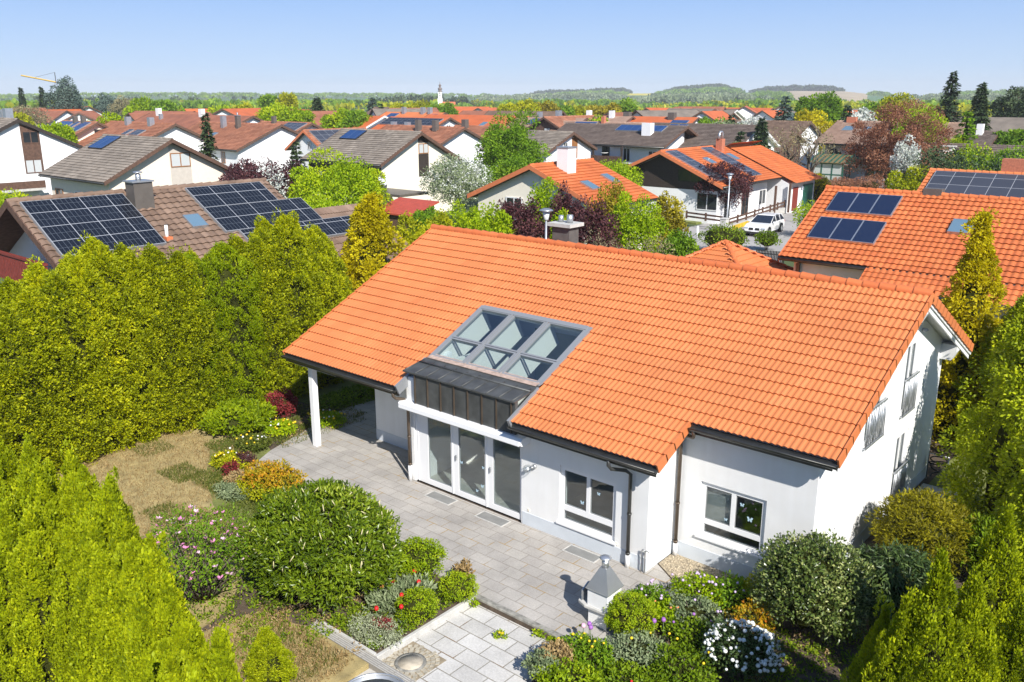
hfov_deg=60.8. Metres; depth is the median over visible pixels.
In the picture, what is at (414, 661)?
manhole cover
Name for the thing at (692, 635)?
perennials
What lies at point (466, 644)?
yard paving
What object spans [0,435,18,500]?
thuja
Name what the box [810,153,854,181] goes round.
conservatory
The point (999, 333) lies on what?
cypress
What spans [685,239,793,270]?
garage
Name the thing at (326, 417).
perennials
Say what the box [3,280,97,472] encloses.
hedge conifer
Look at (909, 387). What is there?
gable window
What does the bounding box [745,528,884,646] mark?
holly shrub
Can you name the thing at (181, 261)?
hedge conifer
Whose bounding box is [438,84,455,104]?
church
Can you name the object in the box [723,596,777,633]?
perennials
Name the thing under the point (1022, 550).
thuja
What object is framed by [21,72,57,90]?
tower crane
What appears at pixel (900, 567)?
drooping evergreen
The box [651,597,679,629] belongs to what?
perennials
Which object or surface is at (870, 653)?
thuja
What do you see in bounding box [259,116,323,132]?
house
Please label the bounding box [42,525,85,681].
thuja
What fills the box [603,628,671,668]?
perennials
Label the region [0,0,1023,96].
sky
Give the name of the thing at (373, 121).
house
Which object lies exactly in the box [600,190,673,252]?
garden tree
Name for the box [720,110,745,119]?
house
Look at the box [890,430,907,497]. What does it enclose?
gable window
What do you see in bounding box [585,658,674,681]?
perennials
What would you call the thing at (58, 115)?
village house
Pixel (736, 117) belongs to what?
village house
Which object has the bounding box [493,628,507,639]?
weed
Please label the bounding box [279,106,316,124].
tree
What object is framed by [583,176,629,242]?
garden tree
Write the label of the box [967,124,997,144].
house
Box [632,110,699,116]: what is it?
village house
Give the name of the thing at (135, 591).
thuja
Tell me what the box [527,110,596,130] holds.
house
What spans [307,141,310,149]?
window
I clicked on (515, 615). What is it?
patio kerb
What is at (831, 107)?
tree
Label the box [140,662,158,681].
thuja
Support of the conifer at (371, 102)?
on the terrain at (842, 95)
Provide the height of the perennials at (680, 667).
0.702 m
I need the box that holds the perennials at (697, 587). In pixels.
[668,570,728,610]
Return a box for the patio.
[255,400,678,647]
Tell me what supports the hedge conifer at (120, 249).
on the garden soil at (243, 606)
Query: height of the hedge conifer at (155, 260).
6.252 m
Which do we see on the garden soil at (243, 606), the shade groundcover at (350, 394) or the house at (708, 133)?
the shade groundcover at (350, 394)
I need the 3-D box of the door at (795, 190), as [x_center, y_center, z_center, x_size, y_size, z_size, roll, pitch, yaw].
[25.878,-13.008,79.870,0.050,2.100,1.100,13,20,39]
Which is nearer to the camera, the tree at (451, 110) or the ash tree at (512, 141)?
the ash tree at (512, 141)
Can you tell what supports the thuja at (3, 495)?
on the garden soil at (243, 606)
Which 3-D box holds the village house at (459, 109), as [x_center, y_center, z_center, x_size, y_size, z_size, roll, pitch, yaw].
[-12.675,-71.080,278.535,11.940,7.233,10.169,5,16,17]
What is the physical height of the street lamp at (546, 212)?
5.770 m
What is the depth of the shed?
60.17 m
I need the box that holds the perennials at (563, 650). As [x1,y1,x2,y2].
[538,638,576,669]
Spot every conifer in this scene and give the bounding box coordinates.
[0,276,22,306]
[0,303,73,470]
[0,349,22,463]
[0,371,18,458]
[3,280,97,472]
[16,254,50,292]
[17,87,27,107]
[37,268,123,464]
[38,86,47,107]
[54,246,147,454]
[54,253,125,390]
[75,230,101,260]
[87,242,168,450]
[113,241,138,258]
[118,244,193,443]
[134,243,214,434]
[166,245,236,431]
[179,244,200,259]
[181,252,239,408]
[198,113,219,159]
[198,241,270,402]
[226,233,284,401]
[242,231,307,400]
[247,225,306,334]
[249,215,273,241]
[266,207,328,398]
[286,141,305,169]
[287,210,332,385]
[304,221,345,388]
[310,97,324,110]
[311,224,354,304]
[366,97,377,111]
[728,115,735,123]
[733,131,746,142]
[752,116,774,151]
[771,95,794,120]
[840,105,852,120]
[935,70,964,121]
[952,111,979,143]
[961,82,991,130]
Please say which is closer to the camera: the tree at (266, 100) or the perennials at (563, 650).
the perennials at (563, 650)
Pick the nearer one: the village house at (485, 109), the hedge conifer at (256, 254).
the hedge conifer at (256, 254)
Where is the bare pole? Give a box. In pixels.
[799,186,803,222]
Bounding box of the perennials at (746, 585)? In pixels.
[741,573,772,608]
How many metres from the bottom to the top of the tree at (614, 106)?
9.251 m
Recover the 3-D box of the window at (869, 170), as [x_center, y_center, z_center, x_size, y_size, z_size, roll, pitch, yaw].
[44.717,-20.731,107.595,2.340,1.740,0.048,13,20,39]
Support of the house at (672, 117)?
on the terrain at (842, 95)
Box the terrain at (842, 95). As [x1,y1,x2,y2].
[0,91,986,407]
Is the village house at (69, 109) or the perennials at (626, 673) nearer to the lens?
the perennials at (626, 673)
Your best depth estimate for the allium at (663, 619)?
16.61 m
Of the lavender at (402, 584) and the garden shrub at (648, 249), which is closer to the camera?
the lavender at (402, 584)
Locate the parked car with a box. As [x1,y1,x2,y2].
[744,212,784,234]
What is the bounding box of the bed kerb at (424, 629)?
[375,594,477,660]
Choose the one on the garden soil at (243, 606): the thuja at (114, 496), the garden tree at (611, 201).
the thuja at (114, 496)
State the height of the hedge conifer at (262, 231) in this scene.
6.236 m
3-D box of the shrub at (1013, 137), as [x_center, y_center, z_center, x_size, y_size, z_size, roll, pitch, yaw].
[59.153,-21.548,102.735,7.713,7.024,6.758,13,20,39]
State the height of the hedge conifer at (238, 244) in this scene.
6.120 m
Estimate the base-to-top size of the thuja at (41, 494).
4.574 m
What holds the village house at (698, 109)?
on the terrain at (842, 95)
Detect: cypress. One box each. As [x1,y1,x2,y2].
[337,191,409,290]
[930,206,1009,448]
[935,298,1023,525]
[951,293,1023,460]
[980,433,1023,552]
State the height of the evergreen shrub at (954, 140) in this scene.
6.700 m
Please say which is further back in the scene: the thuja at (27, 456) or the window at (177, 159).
the window at (177, 159)
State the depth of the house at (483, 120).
150.22 m
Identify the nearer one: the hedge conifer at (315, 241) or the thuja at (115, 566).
the thuja at (115, 566)
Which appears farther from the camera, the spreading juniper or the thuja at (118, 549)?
the spreading juniper
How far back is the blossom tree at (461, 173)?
68.80 m
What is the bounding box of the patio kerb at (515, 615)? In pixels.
[475,594,573,646]
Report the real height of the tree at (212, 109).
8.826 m
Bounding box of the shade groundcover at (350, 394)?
[318,383,374,410]
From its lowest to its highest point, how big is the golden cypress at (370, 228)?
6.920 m
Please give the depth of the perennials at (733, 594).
17.55 m
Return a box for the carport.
[376,188,427,197]
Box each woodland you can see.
[0,86,1022,100]
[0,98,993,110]
[27,93,848,105]
[475,91,1019,103]
[528,83,1023,94]
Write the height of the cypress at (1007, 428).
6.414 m
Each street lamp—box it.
[539,208,552,238]
[726,173,733,217]
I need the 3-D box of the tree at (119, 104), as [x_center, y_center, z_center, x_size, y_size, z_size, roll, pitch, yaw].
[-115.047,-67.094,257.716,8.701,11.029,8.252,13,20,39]
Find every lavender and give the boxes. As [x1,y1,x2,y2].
[212,480,249,501]
[362,569,437,617]
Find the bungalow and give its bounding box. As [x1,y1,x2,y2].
[280,215,973,588]
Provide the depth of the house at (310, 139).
97.89 m
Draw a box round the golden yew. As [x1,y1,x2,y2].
[863,485,979,575]
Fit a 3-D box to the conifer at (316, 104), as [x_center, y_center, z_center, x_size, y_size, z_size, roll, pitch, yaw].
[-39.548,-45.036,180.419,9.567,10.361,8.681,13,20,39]
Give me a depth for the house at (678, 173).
76.00 m
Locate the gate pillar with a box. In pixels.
[719,217,729,227]
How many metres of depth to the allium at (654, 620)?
16.57 m
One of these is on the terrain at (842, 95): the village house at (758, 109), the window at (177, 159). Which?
the village house at (758, 109)
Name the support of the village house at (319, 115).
on the terrain at (842, 95)
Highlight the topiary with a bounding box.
[753,230,782,249]
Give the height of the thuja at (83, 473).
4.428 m
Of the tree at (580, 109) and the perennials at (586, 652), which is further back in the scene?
the tree at (580, 109)
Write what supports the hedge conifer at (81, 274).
on the garden soil at (243, 606)
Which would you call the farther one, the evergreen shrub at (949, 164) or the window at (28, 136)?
the window at (28, 136)
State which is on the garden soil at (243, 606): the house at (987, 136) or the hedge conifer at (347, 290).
the hedge conifer at (347, 290)
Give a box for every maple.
[264,386,297,417]
[286,147,393,212]
[303,193,351,208]
[600,158,643,186]
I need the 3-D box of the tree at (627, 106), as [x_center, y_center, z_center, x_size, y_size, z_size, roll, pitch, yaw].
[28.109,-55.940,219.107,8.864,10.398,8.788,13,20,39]
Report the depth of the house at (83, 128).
106.46 m
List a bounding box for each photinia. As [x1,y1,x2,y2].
[232,475,291,501]
[241,457,307,492]
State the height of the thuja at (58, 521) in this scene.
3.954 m
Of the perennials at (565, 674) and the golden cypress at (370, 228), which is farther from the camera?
the golden cypress at (370, 228)
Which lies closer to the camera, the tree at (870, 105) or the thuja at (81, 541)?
the thuja at (81, 541)
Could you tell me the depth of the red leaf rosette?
17.12 m
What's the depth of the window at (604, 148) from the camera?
103.50 m
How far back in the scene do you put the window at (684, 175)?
73.18 m
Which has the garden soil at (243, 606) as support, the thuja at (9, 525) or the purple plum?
the thuja at (9, 525)
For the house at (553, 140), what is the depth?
89.64 m
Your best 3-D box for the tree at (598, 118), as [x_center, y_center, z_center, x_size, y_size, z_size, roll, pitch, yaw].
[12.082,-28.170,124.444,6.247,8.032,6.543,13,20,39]
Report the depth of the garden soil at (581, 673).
15.89 m
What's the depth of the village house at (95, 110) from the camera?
242.82 m
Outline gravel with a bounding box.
[663,554,726,584]
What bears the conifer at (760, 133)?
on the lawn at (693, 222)
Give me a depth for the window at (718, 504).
19.09 m
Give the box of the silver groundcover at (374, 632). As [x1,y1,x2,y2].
[347,611,406,648]
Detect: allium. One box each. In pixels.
[588,624,592,643]
[650,618,656,640]
[657,617,666,639]
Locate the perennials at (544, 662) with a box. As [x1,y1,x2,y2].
[520,647,562,680]
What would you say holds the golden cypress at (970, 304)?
on the garden soil at (870, 541)
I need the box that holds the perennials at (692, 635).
[661,612,721,661]
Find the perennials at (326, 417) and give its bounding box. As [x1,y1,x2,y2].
[307,409,346,428]
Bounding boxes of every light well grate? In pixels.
[424,491,457,504]
[474,511,510,526]
[562,544,599,563]
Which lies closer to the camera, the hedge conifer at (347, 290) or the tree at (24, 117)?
the hedge conifer at (347, 290)
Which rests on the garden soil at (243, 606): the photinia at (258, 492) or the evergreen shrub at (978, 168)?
the photinia at (258, 492)
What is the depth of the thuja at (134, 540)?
12.39 m
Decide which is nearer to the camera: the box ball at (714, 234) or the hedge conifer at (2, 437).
the hedge conifer at (2, 437)
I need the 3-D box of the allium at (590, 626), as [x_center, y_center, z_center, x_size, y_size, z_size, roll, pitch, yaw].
[1.459,5.608,16.439,0.206,0.586,0.087,-2,16,-6]
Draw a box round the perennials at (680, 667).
[647,632,721,681]
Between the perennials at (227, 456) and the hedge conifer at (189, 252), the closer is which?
the perennials at (227, 456)
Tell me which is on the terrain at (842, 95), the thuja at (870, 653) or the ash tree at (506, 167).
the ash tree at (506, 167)
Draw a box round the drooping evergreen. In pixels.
[845,537,957,626]
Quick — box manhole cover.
[382,641,445,680]
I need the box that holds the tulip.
[397,604,406,626]
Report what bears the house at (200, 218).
on the terrain at (842, 95)
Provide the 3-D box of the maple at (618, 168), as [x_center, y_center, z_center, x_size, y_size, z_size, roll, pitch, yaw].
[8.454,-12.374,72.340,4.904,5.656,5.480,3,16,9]
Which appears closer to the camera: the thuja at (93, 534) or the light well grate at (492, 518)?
the thuja at (93, 534)
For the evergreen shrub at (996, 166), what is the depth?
60.68 m
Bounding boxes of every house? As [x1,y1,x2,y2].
[0,108,83,196]
[0,171,407,289]
[29,110,73,128]
[38,134,230,194]
[53,109,82,110]
[57,112,99,123]
[58,116,107,140]
[69,110,106,120]
[77,117,215,155]
[83,106,107,116]
[121,110,195,120]
[123,112,212,120]
[134,108,263,127]
[180,109,207,111]
[187,112,298,182]
[212,108,260,115]
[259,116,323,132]
[284,127,365,169]
[300,128,461,211]
[311,110,349,126]
[332,116,387,128]
[367,107,388,114]
[369,108,427,115]
[371,116,460,129]
[379,107,447,117]
[379,120,483,182]
[388,107,438,111]
[425,114,529,125]
[454,107,490,113]
[454,119,509,137]
[459,110,486,114]
[466,146,658,250]
[473,107,497,110]
[479,130,597,165]
[484,110,567,116]
[505,112,589,126]
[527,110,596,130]
[549,116,645,130]
[556,123,698,166]
[570,110,635,121]
[602,112,622,115]
[619,131,822,223]
[623,112,699,122]
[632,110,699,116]
[643,107,679,109]
[652,122,780,150]
[667,108,717,111]
[677,106,725,109]
[692,110,736,122]
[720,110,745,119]
[722,120,821,167]
[726,107,774,111]
[726,112,741,119]
[737,106,757,119]
[753,110,781,119]
[769,131,806,163]
[777,185,1023,377]
[812,117,974,182]
[883,142,1023,186]
[917,158,1023,197]
[934,117,1023,131]
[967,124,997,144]
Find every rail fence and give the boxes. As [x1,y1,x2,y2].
[685,210,722,220]
[728,198,813,228]
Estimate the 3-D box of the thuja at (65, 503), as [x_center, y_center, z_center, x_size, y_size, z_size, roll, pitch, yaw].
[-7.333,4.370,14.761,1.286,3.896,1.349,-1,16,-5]
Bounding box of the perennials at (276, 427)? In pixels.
[259,416,297,436]
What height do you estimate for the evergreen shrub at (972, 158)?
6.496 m
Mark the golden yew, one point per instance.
(917, 517)
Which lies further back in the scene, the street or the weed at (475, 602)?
the street
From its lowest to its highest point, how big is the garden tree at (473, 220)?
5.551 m
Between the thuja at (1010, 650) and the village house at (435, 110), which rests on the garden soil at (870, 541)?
the thuja at (1010, 650)
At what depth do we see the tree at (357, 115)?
139.96 m
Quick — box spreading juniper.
[196,396,277,436]
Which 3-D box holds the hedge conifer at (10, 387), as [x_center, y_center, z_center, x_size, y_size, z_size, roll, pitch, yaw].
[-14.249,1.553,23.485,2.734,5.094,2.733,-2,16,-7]
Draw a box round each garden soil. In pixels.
[185,401,560,656]
[474,430,975,681]
[532,662,609,681]
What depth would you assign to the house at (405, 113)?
173.34 m
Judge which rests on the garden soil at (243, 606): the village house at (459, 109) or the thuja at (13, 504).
the thuja at (13, 504)
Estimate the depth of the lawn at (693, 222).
73.13 m
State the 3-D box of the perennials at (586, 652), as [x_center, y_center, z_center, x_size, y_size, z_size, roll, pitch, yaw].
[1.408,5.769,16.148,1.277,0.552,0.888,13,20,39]
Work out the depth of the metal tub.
14.84 m
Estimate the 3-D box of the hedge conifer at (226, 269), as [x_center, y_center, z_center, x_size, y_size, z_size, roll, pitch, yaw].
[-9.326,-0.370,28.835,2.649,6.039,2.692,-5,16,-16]
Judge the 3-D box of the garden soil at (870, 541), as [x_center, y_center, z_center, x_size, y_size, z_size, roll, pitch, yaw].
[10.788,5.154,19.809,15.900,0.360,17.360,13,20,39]
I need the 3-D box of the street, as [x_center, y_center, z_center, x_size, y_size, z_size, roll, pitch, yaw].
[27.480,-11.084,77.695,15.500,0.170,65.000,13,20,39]
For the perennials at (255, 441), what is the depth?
25.84 m
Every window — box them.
[21,131,39,143]
[25,159,42,173]
[55,188,63,193]
[170,152,190,166]
[220,151,225,162]
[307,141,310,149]
[418,143,428,153]
[506,196,521,218]
[556,466,615,545]
[602,146,609,155]
[623,148,629,161]
[677,168,703,182]
[695,482,766,559]
[696,192,717,210]
[723,193,730,217]
[758,189,765,204]
[826,148,841,153]
[862,393,887,450]
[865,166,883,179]
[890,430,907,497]
[899,339,919,418]
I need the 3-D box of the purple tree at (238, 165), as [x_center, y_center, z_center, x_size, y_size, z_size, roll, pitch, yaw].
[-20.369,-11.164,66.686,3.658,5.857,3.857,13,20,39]
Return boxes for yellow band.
[733,219,751,227]
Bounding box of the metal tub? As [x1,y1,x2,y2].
[348,673,404,681]
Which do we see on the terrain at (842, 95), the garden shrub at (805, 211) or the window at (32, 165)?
the garden shrub at (805, 211)
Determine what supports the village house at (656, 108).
on the terrain at (842, 95)
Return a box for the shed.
[382,197,438,234]
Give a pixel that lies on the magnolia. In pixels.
(206, 579)
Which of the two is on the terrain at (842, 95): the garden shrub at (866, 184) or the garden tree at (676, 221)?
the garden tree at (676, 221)
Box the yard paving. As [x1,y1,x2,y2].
[356,605,559,681]
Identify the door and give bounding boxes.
[415,413,520,519]
[741,189,748,213]
[791,187,798,210]
[802,183,812,205]
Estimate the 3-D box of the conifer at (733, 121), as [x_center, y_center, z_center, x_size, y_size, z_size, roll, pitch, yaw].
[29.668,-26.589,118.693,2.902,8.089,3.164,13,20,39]
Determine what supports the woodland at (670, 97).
on the terrain at (842, 95)
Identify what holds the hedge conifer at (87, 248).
on the garden soil at (243, 606)
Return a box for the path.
[918,483,957,506]
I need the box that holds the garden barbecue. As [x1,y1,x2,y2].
[578,554,623,630]
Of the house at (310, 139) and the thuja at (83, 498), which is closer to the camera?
the thuja at (83, 498)
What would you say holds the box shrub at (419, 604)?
on the garden soil at (243, 606)
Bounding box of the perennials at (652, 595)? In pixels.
[626,579,672,606]
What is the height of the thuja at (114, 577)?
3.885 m
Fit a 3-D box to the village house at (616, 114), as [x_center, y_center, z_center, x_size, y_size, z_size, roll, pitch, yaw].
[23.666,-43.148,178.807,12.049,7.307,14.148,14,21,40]
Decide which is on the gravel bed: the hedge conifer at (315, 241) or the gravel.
the gravel
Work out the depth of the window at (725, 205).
73.35 m
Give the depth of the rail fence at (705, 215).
70.41 m
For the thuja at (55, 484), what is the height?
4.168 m
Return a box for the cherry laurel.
[230,476,406,613]
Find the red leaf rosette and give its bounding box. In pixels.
[370,616,396,630]
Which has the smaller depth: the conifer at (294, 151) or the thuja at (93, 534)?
the thuja at (93, 534)
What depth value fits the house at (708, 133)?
101.62 m
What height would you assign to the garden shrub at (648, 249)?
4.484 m
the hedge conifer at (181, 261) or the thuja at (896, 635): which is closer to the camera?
the thuja at (896, 635)
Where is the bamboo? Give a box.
[955,510,1021,571]
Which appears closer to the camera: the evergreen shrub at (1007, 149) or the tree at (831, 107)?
the evergreen shrub at (1007, 149)
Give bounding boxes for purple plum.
[693,160,756,206]
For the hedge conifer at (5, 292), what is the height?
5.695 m
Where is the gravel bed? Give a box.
[658,554,734,588]
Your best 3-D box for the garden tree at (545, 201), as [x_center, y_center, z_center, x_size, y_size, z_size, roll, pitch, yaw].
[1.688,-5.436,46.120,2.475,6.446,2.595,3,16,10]
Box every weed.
[468,598,479,607]
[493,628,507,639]
[532,627,546,637]
[546,636,556,644]
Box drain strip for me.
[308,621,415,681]
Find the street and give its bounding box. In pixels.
[661,186,883,261]
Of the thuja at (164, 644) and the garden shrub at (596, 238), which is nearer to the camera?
the thuja at (164, 644)
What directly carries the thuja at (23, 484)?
on the garden soil at (243, 606)
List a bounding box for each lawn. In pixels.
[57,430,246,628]
[204,614,368,681]
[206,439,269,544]
[293,379,374,409]
[684,181,854,224]
[929,447,986,514]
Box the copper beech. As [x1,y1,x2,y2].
[838,98,956,182]
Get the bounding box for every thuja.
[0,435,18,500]
[0,464,5,501]
[0,484,26,651]
[0,498,33,681]
[0,588,9,681]
[6,495,66,681]
[11,432,44,501]
[14,468,31,516]
[26,450,60,532]
[40,501,54,529]
[42,458,62,497]
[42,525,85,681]
[45,506,69,679]
[57,435,81,506]
[57,494,73,523]
[64,540,107,680]
[65,517,87,670]
[66,549,114,681]
[69,464,100,523]
[69,473,98,539]
[69,501,114,677]
[83,483,114,561]
[88,576,121,681]
[96,555,118,677]
[101,472,143,550]
[101,542,126,619]
[103,541,143,679]
[104,466,144,545]
[106,546,127,679]
[108,516,130,557]
[108,583,135,681]
[111,506,130,550]
[117,536,143,578]
[119,572,162,681]
[121,605,159,681]
[124,580,142,659]
[133,545,162,612]
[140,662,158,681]
[142,530,199,625]
[145,649,185,681]
[150,674,161,681]
[151,636,171,674]
[153,552,197,644]
[169,623,188,668]
[178,648,194,681]
[180,620,196,653]
[183,665,206,681]
[187,625,211,681]
[200,621,242,681]
[240,625,298,681]
[839,589,894,681]
[853,642,875,681]
[861,585,923,681]
[874,543,975,681]
[945,555,1004,681]
[947,501,1023,632]
[972,631,1000,681]
[994,589,1023,681]
[1014,546,1023,591]
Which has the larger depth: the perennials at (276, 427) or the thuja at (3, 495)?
the perennials at (276, 427)
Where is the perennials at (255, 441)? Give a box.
[232,430,272,451]
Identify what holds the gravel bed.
on the garden soil at (870, 541)
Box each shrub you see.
[0,187,31,206]
[395,585,439,625]
[396,536,448,580]
[436,569,479,603]
[581,222,606,245]
[611,234,639,250]
[640,232,677,255]
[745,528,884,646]
[792,199,814,227]
[828,176,853,186]
[848,173,886,188]
[882,164,928,190]
[904,144,974,190]
[916,147,987,188]
[935,135,971,143]
[943,142,994,166]
[959,164,993,170]
[967,147,1013,170]
[972,151,1022,170]
[979,142,1023,170]
[992,128,1023,144]
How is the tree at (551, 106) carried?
on the terrain at (842, 95)
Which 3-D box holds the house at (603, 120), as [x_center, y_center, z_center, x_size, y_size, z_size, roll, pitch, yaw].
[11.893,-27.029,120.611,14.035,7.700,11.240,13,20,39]
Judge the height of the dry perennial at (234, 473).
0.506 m
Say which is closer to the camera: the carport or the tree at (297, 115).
the carport
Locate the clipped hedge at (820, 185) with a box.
[813,171,830,200]
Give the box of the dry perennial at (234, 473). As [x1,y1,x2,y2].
[223,468,246,482]
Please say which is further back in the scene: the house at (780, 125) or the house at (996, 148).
the house at (780, 125)
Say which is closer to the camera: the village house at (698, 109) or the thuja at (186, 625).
the thuja at (186, 625)
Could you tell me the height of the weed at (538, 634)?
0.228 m
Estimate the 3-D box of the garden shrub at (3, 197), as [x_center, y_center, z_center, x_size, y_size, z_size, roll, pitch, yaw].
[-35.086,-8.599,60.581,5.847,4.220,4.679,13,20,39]
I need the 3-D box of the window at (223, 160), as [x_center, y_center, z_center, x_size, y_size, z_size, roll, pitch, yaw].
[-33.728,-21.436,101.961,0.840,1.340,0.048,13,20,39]
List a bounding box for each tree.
[12,105,53,126]
[13,112,36,125]
[37,121,78,142]
[87,111,125,123]
[107,94,132,116]
[122,95,151,117]
[147,99,185,110]
[206,104,231,112]
[218,157,257,180]
[222,156,289,198]
[233,102,252,107]
[254,101,285,120]
[257,94,276,108]
[258,159,310,197]
[259,164,289,197]
[275,91,298,108]
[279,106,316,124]
[319,107,352,128]
[335,109,373,127]
[389,103,405,107]
[393,210,425,244]
[404,99,429,107]
[406,205,443,233]
[414,208,452,234]
[419,153,495,223]
[425,104,446,112]
[441,101,458,114]
[446,198,495,229]
[472,107,551,177]
[477,200,517,233]
[479,153,531,182]
[493,198,518,233]
[494,102,520,110]
[498,197,551,238]
[514,98,541,110]
[524,176,562,237]
[535,99,559,110]
[548,180,582,241]
[549,207,570,238]
[557,103,575,115]
[566,193,623,248]
[573,105,585,114]
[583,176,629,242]
[584,103,607,115]
[588,114,607,121]
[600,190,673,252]
[603,102,621,112]
[617,97,637,111]
[645,190,688,250]
[655,227,699,256]
[697,116,728,123]
[710,119,742,123]
[737,115,764,124]
[765,121,818,164]
[787,121,838,171]
[793,96,813,120]
[793,108,835,151]
[799,90,846,153]
[845,107,876,120]
[857,101,879,113]
[874,91,914,120]
[888,134,921,187]
[890,114,936,142]
[894,103,948,131]
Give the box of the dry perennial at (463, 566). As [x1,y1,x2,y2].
[452,557,475,580]
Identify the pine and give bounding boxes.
[43,75,88,110]
[91,92,119,117]
[990,86,1023,117]
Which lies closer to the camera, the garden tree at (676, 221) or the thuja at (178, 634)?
the thuja at (178, 634)
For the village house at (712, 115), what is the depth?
159.46 m
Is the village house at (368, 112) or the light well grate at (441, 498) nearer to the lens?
the light well grate at (441, 498)
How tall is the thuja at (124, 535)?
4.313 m
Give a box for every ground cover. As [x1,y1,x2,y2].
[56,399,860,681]
[196,399,366,512]
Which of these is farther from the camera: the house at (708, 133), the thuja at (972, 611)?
the house at (708, 133)
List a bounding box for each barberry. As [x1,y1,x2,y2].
[221,459,239,475]
[236,451,256,465]
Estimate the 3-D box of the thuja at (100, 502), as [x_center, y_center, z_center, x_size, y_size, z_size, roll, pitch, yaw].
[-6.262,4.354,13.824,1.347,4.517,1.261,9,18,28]
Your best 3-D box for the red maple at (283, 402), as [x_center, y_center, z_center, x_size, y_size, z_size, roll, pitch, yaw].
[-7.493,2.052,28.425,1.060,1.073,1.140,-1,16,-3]
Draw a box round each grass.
[184,411,365,542]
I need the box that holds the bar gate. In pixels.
[756,249,783,262]
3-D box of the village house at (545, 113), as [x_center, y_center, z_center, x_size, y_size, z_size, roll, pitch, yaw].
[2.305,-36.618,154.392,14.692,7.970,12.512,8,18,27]
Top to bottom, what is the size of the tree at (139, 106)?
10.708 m
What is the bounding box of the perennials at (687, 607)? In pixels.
[663,579,731,630]
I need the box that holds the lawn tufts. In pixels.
[128,440,340,681]
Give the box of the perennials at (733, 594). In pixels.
[706,569,769,612]
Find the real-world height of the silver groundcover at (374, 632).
0.346 m
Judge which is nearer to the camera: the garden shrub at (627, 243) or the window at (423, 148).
the garden shrub at (627, 243)
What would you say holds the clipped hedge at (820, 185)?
on the street
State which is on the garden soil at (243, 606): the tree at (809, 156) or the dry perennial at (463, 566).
the dry perennial at (463, 566)
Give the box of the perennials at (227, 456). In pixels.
[208,447,248,469]
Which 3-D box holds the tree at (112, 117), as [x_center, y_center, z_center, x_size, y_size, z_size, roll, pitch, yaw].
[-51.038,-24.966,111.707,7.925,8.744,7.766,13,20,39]
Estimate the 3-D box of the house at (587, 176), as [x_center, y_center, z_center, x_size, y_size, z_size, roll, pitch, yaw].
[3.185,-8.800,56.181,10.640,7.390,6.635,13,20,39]
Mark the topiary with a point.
(767, 240)
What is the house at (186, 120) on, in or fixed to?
on the terrain at (842, 95)
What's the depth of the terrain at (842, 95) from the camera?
1687.07 m
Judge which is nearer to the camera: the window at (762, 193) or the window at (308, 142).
the window at (762, 193)
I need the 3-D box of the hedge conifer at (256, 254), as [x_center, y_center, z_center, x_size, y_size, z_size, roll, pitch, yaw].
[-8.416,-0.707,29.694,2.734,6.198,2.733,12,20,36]
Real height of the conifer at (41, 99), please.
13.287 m
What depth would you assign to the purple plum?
71.71 m
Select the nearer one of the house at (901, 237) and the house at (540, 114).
the house at (901, 237)
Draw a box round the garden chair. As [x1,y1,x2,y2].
[925,452,949,482]
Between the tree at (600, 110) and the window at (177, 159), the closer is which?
the window at (177, 159)
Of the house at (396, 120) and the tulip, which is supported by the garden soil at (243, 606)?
the tulip
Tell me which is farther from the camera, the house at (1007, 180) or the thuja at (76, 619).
the house at (1007, 180)
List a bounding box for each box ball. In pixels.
[603,589,660,639]
[696,221,749,245]
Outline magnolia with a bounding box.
[142,502,261,611]
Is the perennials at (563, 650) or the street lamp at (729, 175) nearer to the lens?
the perennials at (563, 650)
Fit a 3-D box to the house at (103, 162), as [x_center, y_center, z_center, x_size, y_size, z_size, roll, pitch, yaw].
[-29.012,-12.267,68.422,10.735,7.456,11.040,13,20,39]
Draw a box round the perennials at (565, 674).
[531,655,607,681]
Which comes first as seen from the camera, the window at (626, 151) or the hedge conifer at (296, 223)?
the hedge conifer at (296, 223)
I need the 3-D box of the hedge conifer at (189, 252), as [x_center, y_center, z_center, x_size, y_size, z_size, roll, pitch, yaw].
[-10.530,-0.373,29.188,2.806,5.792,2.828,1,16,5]
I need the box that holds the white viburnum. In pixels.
[700,614,789,681]
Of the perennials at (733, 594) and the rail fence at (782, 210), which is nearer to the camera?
the perennials at (733, 594)
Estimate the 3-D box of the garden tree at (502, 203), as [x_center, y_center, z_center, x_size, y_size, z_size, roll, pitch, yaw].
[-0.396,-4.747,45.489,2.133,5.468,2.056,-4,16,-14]
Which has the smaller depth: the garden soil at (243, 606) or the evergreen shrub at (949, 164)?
the garden soil at (243, 606)
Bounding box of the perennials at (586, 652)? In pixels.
[557,624,620,669]
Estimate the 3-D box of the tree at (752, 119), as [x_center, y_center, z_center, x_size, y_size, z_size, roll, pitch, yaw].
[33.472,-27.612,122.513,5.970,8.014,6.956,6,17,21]

